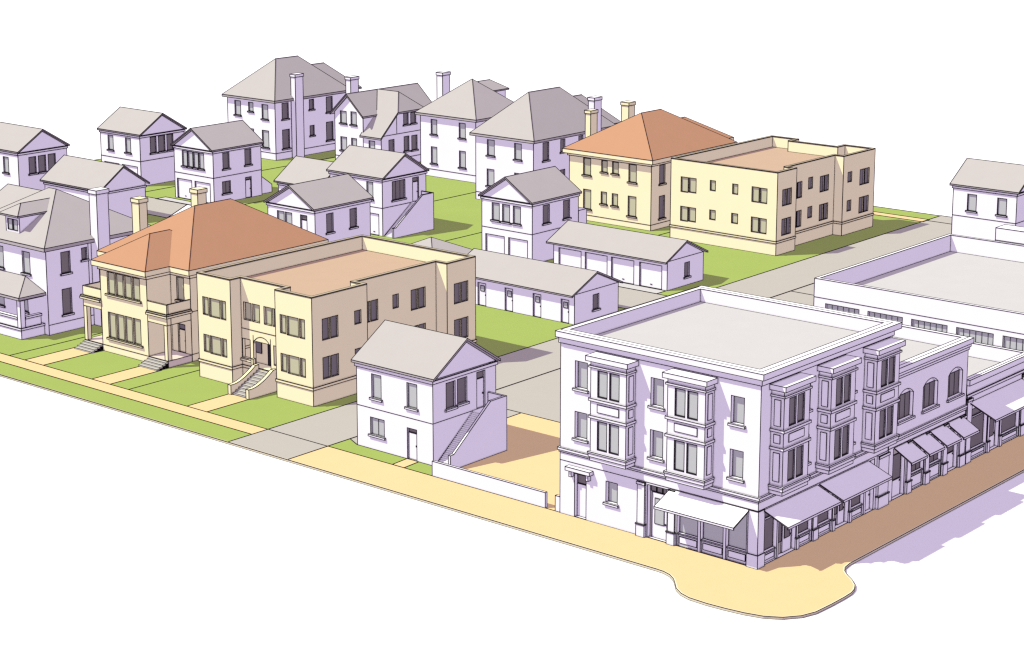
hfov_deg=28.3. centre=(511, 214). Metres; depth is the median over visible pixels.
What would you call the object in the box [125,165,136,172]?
garage door
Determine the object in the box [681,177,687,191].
window
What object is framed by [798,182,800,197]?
window
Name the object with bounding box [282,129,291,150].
window
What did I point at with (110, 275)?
window
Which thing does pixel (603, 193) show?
window
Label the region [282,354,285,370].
window
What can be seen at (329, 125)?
window
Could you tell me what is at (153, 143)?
window
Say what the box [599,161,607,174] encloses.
window
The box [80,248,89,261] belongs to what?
window
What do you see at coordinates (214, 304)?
window
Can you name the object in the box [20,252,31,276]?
window
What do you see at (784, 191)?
window
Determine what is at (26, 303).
window
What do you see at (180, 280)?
window
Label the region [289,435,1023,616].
sidewalk
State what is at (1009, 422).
display window
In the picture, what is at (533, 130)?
hip roofed house
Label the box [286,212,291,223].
window
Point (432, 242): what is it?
shed
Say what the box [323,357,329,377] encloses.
window
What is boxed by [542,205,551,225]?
window
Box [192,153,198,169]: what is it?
window
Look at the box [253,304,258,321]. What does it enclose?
window
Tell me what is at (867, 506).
door
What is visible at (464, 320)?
window
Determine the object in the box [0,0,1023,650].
ground
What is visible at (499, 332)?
lawn
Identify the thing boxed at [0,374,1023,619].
kerb
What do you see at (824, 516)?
display window
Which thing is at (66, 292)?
window
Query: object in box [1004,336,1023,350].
window
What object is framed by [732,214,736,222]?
window
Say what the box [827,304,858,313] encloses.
window
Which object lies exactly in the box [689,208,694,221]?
window
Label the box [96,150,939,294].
lawn
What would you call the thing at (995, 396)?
shop building
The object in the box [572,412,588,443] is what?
window
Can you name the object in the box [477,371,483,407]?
door
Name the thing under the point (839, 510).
door
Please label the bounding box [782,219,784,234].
window
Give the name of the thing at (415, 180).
door
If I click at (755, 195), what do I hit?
window
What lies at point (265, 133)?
window
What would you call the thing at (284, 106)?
window
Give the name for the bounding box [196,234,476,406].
apartment building
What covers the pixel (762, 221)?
window
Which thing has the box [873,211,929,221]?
footpath
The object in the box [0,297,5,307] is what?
window
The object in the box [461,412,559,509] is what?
yard
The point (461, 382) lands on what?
window
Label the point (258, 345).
window
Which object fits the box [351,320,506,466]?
carriage house
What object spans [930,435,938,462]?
display window
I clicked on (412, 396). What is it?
window
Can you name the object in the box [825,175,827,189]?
window
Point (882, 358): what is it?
bay window
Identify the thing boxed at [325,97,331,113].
window
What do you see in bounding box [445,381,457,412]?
window
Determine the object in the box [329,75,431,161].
cross gable house
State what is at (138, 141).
carriage house
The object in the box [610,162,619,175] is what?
window
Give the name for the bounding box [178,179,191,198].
garage door
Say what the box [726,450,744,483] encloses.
window
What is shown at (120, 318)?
window
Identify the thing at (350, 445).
lawn
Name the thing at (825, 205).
window
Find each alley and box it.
[146,196,186,217]
[228,215,951,458]
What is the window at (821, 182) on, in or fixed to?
in the apartment building at (772, 195)
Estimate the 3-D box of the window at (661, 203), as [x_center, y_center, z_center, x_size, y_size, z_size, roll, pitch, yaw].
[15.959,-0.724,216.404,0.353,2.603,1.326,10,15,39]
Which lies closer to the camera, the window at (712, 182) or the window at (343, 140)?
the window at (712, 182)
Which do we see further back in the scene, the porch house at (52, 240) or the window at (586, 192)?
the window at (586, 192)
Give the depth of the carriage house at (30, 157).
229.53 m
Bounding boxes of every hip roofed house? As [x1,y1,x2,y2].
[222,55,361,160]
[414,71,512,182]
[469,87,620,199]
[562,100,737,230]
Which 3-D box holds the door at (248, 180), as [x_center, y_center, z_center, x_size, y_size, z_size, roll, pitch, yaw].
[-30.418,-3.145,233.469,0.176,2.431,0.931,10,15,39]
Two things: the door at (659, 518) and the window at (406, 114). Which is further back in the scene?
the window at (406, 114)
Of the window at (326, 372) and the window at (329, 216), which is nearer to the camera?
the window at (326, 372)
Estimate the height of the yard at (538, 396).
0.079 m
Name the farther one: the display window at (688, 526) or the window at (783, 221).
the window at (783, 221)
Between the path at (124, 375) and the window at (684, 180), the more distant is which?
the window at (684, 180)
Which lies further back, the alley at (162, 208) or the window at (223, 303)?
the alley at (162, 208)
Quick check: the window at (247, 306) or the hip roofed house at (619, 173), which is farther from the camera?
the hip roofed house at (619, 173)
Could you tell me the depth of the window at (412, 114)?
254.99 m
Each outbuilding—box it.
[40,155,149,217]
[273,156,332,190]
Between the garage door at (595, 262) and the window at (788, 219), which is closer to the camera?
the garage door at (595, 262)
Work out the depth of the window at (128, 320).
165.92 m
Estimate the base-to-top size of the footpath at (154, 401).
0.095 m
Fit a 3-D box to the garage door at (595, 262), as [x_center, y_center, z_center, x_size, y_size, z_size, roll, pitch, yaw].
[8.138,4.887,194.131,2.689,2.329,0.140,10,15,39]
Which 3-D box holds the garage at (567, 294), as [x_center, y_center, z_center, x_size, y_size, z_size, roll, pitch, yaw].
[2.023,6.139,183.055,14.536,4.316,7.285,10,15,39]
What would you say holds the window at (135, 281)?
in the porch house at (141, 294)
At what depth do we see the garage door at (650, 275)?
190.09 m
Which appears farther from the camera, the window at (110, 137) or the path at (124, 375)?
the window at (110, 137)
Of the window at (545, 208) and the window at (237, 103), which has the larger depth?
the window at (237, 103)
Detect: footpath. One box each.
[0,353,267,433]
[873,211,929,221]
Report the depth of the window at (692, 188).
209.03 m
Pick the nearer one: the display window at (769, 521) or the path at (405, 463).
the display window at (769, 521)
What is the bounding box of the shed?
[411,237,471,253]
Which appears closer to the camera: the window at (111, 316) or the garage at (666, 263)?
the window at (111, 316)
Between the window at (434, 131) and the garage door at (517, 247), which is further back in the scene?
the window at (434, 131)
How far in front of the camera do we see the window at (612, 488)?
127.13 m
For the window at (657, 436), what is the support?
in the corner building at (750, 430)
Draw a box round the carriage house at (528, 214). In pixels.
[478,166,586,260]
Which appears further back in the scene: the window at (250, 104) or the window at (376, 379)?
the window at (250, 104)
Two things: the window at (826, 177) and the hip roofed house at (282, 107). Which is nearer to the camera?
the window at (826, 177)
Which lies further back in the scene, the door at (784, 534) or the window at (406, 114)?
the window at (406, 114)
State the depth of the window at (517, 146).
227.79 m
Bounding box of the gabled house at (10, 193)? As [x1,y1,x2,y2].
[0,184,40,207]
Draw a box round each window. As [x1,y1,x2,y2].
[0,246,4,269]
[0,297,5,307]
[2,157,9,174]
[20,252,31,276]
[25,300,29,314]
[28,157,38,175]
[38,155,46,173]
[48,154,54,168]
[60,251,72,275]
[62,288,74,316]
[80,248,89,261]
[106,135,113,151]
[108,272,114,293]
[109,313,115,337]
[116,274,122,295]
[117,315,123,339]
[124,138,131,154]
[125,276,130,297]
[126,317,132,341]
[133,278,139,299]
[134,319,140,344]
[149,137,157,154]
[158,136,166,153]
[166,134,173,151]
[174,277,183,301]
[181,151,187,167]
[186,152,193,168]
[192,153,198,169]
[197,153,204,170]
[204,297,207,314]
[205,335,208,350]
[210,299,219,317]
[211,336,220,354]
[222,153,230,170]
[222,181,232,195]
[222,301,225,318]
[223,339,226,356]
[233,101,241,116]
[244,149,252,166]
[245,303,250,319]
[247,103,253,112]
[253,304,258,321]
[256,342,261,353]
[260,105,268,120]
[261,131,269,149]
[265,307,270,324]
[278,211,283,219]
[281,103,289,120]
[281,315,285,332]
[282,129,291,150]
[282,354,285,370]
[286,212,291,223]
[288,317,297,336]
[289,356,298,374]
[300,319,303,337]
[301,359,304,376]
[308,100,315,110]
[309,126,315,136]
[322,318,328,339]
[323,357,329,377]
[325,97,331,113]
[326,122,334,141]
[326,213,335,234]
[331,316,336,337]
[332,354,337,375]
[339,111,346,124]
[339,137,345,151]
[349,112,356,126]
[349,208,358,229]
[355,310,359,323]
[367,182,373,200]
[368,417,385,440]
[369,374,382,402]
[371,300,376,320]
[389,140,393,150]
[391,180,406,202]
[393,295,397,307]
[403,113,409,126]
[403,136,410,152]
[404,383,418,411]
[410,113,417,124]
[411,135,418,151]
[411,289,416,309]
[419,287,423,307]
[429,120,437,135]
[429,147,437,165]
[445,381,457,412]
[455,283,459,302]
[455,319,459,335]
[456,377,469,407]
[457,123,465,140]
[458,151,466,169]
[462,281,466,300]
[462,317,466,336]
[485,140,494,157]
[485,169,493,186]
[490,203,499,222]
[500,205,510,224]
[511,207,521,226]
[513,144,522,161]
[542,143,550,162]
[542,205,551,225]
[560,139,563,153]
[562,200,571,220]
[572,362,588,393]
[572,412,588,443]
[581,158,591,176]
[584,189,591,210]
[585,351,638,469]
[592,294,600,311]
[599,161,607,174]
[599,192,607,205]
[602,482,618,508]
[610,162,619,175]
[610,194,618,207]
[626,196,636,218]
[627,165,636,184]
[647,379,664,411]
[647,431,664,462]
[658,165,666,185]
[658,196,665,220]
[662,368,717,489]
[679,516,696,536]
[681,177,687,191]
[681,207,686,220]
[683,262,691,278]
[689,178,695,192]
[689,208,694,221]
[703,523,722,543]
[710,210,714,218]
[711,181,714,189]
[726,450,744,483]
[727,396,745,429]
[728,515,746,550]
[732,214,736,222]
[733,184,737,193]
[752,187,758,201]
[752,217,757,231]
[760,188,766,202]
[760,219,765,232]
[764,513,773,550]
[768,372,815,496]
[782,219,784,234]
[783,190,785,204]
[787,188,790,203]
[787,218,789,233]
[797,211,799,226]
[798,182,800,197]
[798,521,807,533]
[808,207,810,216]
[809,178,811,187]
[815,354,861,474]
[818,485,827,523]
[819,205,821,219]
[820,176,822,191]
[824,203,826,218]
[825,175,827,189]
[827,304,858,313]
[851,496,859,506]
[859,197,862,212]
[860,169,863,183]
[861,337,905,453]
[864,196,866,210]
[865,168,867,182]
[869,312,901,321]
[897,389,915,425]
[911,443,920,471]
[912,320,946,331]
[921,378,939,413]
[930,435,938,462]
[946,367,964,402]
[957,328,992,344]
[965,194,976,213]
[971,408,983,447]
[995,198,1006,217]
[1001,413,1015,432]
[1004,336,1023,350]
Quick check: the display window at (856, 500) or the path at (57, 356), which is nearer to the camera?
the display window at (856, 500)
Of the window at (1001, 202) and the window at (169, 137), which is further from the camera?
the window at (169, 137)
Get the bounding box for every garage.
[468,248,622,324]
[546,220,707,290]
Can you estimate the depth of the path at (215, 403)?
153.77 m
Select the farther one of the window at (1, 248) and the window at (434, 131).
the window at (434, 131)
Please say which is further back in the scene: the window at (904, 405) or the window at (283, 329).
the window at (283, 329)
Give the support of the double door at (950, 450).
in the shop building at (936, 428)
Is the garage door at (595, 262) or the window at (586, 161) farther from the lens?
the window at (586, 161)
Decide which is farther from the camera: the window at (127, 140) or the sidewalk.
the window at (127, 140)
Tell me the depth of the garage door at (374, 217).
213.36 m
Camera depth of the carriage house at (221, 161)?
231.57 m
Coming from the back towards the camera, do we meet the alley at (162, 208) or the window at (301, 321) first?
the alley at (162, 208)
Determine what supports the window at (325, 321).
in the apartment building at (301, 325)
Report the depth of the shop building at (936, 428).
135.09 m
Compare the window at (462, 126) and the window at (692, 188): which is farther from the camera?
the window at (462, 126)
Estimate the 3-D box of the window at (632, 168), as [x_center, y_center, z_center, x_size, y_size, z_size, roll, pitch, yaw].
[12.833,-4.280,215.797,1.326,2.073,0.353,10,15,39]
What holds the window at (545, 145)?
in the hip roofed house at (533, 130)
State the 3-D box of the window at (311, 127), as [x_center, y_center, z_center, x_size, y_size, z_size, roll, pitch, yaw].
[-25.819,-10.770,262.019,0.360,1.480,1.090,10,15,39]
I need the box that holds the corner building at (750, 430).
[555,285,905,569]
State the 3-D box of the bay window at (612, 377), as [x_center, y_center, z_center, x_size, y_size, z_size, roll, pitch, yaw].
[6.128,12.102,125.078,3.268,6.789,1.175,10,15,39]
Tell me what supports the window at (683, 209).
in the apartment building at (772, 195)
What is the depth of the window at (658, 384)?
123.55 m
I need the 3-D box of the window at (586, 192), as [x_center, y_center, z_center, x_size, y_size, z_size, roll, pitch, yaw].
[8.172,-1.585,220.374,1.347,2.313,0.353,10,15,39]
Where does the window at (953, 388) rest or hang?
in the shop building at (936, 428)
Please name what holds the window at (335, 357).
in the apartment building at (301, 325)
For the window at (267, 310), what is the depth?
156.33 m
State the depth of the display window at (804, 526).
124.47 m
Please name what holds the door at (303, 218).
in the carriage house at (334, 208)
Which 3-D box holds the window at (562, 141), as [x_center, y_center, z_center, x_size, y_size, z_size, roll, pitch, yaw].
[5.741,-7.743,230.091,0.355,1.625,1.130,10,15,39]
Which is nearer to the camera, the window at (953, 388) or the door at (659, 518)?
the door at (659, 518)
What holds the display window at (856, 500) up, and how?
in the corner building at (750, 430)
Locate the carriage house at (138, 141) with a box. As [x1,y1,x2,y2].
[97,107,186,185]
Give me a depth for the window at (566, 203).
203.05 m
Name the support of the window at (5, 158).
in the carriage house at (30, 157)
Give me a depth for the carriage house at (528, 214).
201.27 m
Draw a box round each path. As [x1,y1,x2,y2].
[25,347,90,364]
[92,366,161,383]
[188,394,248,411]
[393,458,418,467]
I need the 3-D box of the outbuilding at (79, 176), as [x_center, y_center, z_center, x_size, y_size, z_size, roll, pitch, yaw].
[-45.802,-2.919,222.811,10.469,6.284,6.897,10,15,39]
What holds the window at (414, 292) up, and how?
in the apartment building at (301, 325)
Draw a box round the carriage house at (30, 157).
[0,122,69,189]
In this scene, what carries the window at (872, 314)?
in the commercial building at (962, 285)
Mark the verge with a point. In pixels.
(138, 408)
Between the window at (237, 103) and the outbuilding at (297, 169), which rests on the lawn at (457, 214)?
the outbuilding at (297, 169)
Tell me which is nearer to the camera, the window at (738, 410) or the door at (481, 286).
the window at (738, 410)
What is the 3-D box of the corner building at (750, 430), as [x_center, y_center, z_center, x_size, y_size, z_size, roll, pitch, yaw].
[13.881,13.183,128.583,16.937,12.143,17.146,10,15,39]
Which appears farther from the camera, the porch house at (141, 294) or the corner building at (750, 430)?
the porch house at (141, 294)
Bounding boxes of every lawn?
[0,214,625,428]
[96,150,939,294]
[328,438,431,475]
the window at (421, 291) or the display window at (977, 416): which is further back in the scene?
the window at (421, 291)
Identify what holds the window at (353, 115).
in the cross gable house at (385, 118)
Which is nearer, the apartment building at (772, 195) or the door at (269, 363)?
the door at (269, 363)
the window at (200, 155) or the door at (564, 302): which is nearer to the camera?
the door at (564, 302)
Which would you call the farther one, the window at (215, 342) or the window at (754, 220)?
the window at (754, 220)
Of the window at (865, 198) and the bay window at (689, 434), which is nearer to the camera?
the bay window at (689, 434)
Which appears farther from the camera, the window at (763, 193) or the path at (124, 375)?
the window at (763, 193)
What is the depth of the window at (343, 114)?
254.74 m
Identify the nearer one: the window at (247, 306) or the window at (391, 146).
the window at (247, 306)
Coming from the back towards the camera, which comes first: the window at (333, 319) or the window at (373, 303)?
the window at (373, 303)
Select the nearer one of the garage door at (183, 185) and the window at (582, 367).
the window at (582, 367)
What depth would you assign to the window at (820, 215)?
211.47 m
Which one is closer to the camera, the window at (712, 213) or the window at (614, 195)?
the window at (712, 213)
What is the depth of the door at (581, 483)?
128.88 m
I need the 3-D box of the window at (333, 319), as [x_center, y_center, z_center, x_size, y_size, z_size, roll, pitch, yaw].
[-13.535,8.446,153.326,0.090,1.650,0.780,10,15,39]
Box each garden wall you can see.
[432,460,546,507]
[555,494,559,511]
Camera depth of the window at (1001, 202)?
205.29 m
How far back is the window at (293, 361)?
153.57 m
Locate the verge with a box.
[0,362,251,441]
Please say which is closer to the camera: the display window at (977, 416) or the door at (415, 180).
the display window at (977, 416)
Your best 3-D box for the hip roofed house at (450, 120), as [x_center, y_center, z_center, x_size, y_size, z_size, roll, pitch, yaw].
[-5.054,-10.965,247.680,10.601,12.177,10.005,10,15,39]
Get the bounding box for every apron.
[155,197,190,205]
[619,283,665,293]
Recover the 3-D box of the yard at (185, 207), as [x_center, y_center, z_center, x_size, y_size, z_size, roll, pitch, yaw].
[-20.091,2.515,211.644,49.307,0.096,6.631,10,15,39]
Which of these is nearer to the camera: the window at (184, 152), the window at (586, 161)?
the window at (586, 161)
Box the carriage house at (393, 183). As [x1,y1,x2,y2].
[326,145,433,238]
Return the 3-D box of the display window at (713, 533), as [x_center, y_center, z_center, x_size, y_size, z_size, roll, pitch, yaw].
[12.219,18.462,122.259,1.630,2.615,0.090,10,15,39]
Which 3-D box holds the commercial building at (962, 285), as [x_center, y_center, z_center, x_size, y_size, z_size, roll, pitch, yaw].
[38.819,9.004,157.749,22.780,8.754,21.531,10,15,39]
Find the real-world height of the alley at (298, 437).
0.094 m
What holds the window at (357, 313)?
in the apartment building at (301, 325)
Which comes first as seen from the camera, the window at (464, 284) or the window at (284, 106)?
the window at (464, 284)
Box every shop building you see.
[888,324,979,501]
[965,342,1023,463]
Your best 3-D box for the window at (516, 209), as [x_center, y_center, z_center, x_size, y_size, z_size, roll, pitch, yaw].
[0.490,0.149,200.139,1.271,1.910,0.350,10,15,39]
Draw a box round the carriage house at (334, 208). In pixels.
[263,173,373,241]
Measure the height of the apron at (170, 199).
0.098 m
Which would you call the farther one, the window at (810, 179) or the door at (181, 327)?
the window at (810, 179)
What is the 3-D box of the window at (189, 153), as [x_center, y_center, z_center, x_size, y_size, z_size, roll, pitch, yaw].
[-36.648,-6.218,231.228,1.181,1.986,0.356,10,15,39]
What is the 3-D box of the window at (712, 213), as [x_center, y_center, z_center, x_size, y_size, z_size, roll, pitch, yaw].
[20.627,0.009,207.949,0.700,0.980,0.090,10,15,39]
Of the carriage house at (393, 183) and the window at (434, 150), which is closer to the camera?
the carriage house at (393, 183)
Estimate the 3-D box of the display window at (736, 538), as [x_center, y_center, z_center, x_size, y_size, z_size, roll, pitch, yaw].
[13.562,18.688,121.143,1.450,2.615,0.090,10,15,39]
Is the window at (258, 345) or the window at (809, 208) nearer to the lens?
the window at (258, 345)
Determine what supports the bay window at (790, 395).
in the corner building at (750, 430)
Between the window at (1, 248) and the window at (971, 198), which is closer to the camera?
the window at (1, 248)
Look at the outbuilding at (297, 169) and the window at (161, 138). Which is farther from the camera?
the window at (161, 138)
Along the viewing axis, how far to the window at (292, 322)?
152.97 m
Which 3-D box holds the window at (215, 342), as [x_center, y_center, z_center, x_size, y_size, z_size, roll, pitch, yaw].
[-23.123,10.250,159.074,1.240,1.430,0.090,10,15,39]
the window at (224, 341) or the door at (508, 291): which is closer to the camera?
the window at (224, 341)
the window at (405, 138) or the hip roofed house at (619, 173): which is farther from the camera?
the window at (405, 138)
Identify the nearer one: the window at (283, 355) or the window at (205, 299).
the window at (283, 355)
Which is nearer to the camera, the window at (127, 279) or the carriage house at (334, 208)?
the window at (127, 279)
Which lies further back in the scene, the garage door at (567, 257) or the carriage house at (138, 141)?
the carriage house at (138, 141)
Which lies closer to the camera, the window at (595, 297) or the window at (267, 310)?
the window at (267, 310)
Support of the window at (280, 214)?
in the carriage house at (334, 208)
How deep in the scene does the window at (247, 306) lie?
157.79 m
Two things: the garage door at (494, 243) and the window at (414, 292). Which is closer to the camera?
the window at (414, 292)
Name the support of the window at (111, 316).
in the porch house at (141, 294)
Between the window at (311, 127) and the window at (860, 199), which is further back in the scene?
the window at (311, 127)
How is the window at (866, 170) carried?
in the apartment building at (772, 195)
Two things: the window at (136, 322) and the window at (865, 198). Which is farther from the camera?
the window at (865, 198)
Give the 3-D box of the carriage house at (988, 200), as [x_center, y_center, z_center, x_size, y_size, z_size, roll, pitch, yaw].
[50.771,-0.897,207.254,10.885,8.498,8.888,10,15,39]
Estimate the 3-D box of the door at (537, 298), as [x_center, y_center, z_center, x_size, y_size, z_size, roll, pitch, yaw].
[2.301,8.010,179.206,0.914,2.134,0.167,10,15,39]
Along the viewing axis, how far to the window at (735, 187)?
205.69 m
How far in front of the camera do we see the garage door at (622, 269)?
192.15 m
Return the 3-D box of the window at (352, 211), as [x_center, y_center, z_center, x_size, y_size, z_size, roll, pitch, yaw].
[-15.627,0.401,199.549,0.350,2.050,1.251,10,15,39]
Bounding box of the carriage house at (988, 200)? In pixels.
[949,158,1023,244]
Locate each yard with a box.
[171,204,190,215]
[352,284,897,553]
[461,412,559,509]
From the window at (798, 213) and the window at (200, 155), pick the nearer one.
the window at (798, 213)
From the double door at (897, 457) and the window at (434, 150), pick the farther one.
the window at (434, 150)
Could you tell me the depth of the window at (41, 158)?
230.25 m
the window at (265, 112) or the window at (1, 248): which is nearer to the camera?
the window at (1, 248)
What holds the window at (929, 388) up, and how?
in the shop building at (936, 428)
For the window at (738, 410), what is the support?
in the corner building at (750, 430)
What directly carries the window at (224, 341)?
in the apartment building at (301, 325)
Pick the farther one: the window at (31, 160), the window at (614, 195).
the window at (31, 160)
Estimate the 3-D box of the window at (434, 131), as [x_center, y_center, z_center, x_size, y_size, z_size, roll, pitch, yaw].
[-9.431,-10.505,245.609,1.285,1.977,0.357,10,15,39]
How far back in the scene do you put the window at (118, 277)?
165.84 m
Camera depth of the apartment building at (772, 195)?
209.42 m
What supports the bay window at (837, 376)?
in the corner building at (750, 430)
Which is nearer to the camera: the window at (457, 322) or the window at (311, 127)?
the window at (457, 322)
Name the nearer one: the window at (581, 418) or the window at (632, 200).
the window at (581, 418)
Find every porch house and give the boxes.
[0,187,150,339]
[74,186,328,370]
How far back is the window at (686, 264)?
191.16 m
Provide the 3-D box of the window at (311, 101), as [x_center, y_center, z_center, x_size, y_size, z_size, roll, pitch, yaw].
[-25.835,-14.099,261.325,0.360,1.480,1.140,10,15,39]
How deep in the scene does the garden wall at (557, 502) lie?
129.98 m
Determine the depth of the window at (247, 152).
232.79 m
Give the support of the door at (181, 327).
in the porch house at (141, 294)
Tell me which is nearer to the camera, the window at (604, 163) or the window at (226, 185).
the window at (604, 163)
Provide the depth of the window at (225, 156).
230.31 m
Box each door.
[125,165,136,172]
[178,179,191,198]
[179,324,184,352]
[196,182,209,202]
[246,177,250,197]
[267,345,270,365]
[301,215,306,229]
[371,213,378,234]
[408,429,416,459]
[413,177,417,200]
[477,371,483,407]
[479,283,484,305]
[486,234,503,253]
[506,288,511,310]
[509,238,526,257]
[534,294,540,316]
[560,248,580,267]
[562,300,567,322]
[577,475,585,517]
[586,253,606,274]
[612,257,633,283]
[640,262,660,288]
[651,486,666,540]
[779,523,790,552]
[835,497,843,524]
[865,461,870,510]
[892,453,900,496]
[947,428,953,468]
[989,418,994,447]
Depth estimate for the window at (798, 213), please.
208.27 m
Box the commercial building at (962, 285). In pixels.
[813,234,1023,350]
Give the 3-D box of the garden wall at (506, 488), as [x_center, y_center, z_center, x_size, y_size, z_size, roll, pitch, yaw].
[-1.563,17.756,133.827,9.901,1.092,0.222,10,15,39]
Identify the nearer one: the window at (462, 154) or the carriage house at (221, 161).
the carriage house at (221, 161)
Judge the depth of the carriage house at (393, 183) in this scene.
213.89 m
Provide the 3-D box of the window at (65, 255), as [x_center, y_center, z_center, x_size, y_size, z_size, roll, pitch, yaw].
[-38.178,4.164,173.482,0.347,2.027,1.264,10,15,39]
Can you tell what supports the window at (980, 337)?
in the commercial building at (962, 285)
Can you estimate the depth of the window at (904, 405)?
132.32 m
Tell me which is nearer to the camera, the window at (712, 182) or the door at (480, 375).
the door at (480, 375)
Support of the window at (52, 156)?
in the carriage house at (30, 157)
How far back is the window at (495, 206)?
202.01 m
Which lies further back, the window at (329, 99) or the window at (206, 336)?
the window at (329, 99)
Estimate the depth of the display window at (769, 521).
121.42 m
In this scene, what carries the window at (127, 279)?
in the porch house at (141, 294)
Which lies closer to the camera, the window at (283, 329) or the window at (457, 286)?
the window at (283, 329)
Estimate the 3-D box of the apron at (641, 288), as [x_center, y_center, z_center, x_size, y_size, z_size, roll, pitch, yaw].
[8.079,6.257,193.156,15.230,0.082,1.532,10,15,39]
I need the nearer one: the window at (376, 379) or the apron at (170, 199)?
the window at (376, 379)
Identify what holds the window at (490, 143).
in the hip roofed house at (533, 130)
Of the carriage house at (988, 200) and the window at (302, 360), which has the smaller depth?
the window at (302, 360)
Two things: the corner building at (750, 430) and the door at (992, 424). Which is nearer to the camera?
the corner building at (750, 430)
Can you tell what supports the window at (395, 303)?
in the apartment building at (301, 325)
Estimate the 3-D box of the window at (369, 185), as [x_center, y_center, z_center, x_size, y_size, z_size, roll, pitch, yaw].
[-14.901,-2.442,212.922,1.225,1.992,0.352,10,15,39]
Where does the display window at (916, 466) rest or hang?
in the shop building at (936, 428)
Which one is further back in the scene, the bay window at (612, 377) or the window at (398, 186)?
the window at (398, 186)
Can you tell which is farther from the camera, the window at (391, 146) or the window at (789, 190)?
the window at (391, 146)
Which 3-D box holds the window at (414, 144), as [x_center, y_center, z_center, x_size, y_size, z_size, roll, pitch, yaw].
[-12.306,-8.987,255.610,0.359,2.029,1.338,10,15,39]
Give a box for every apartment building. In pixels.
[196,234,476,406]
[669,135,875,255]
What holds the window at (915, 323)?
in the commercial building at (962, 285)
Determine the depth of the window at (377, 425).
142.17 m
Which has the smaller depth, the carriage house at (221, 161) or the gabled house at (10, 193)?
the gabled house at (10, 193)
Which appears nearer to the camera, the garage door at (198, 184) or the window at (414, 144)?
the garage door at (198, 184)
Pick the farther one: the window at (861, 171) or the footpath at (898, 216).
the footpath at (898, 216)
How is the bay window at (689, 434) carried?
in the corner building at (750, 430)
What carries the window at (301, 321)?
in the apartment building at (301, 325)
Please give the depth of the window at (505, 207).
201.17 m
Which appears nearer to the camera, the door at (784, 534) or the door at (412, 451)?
the door at (784, 534)
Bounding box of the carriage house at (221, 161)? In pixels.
[170,120,271,202]
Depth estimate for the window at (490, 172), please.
231.10 m
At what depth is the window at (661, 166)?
215.83 m

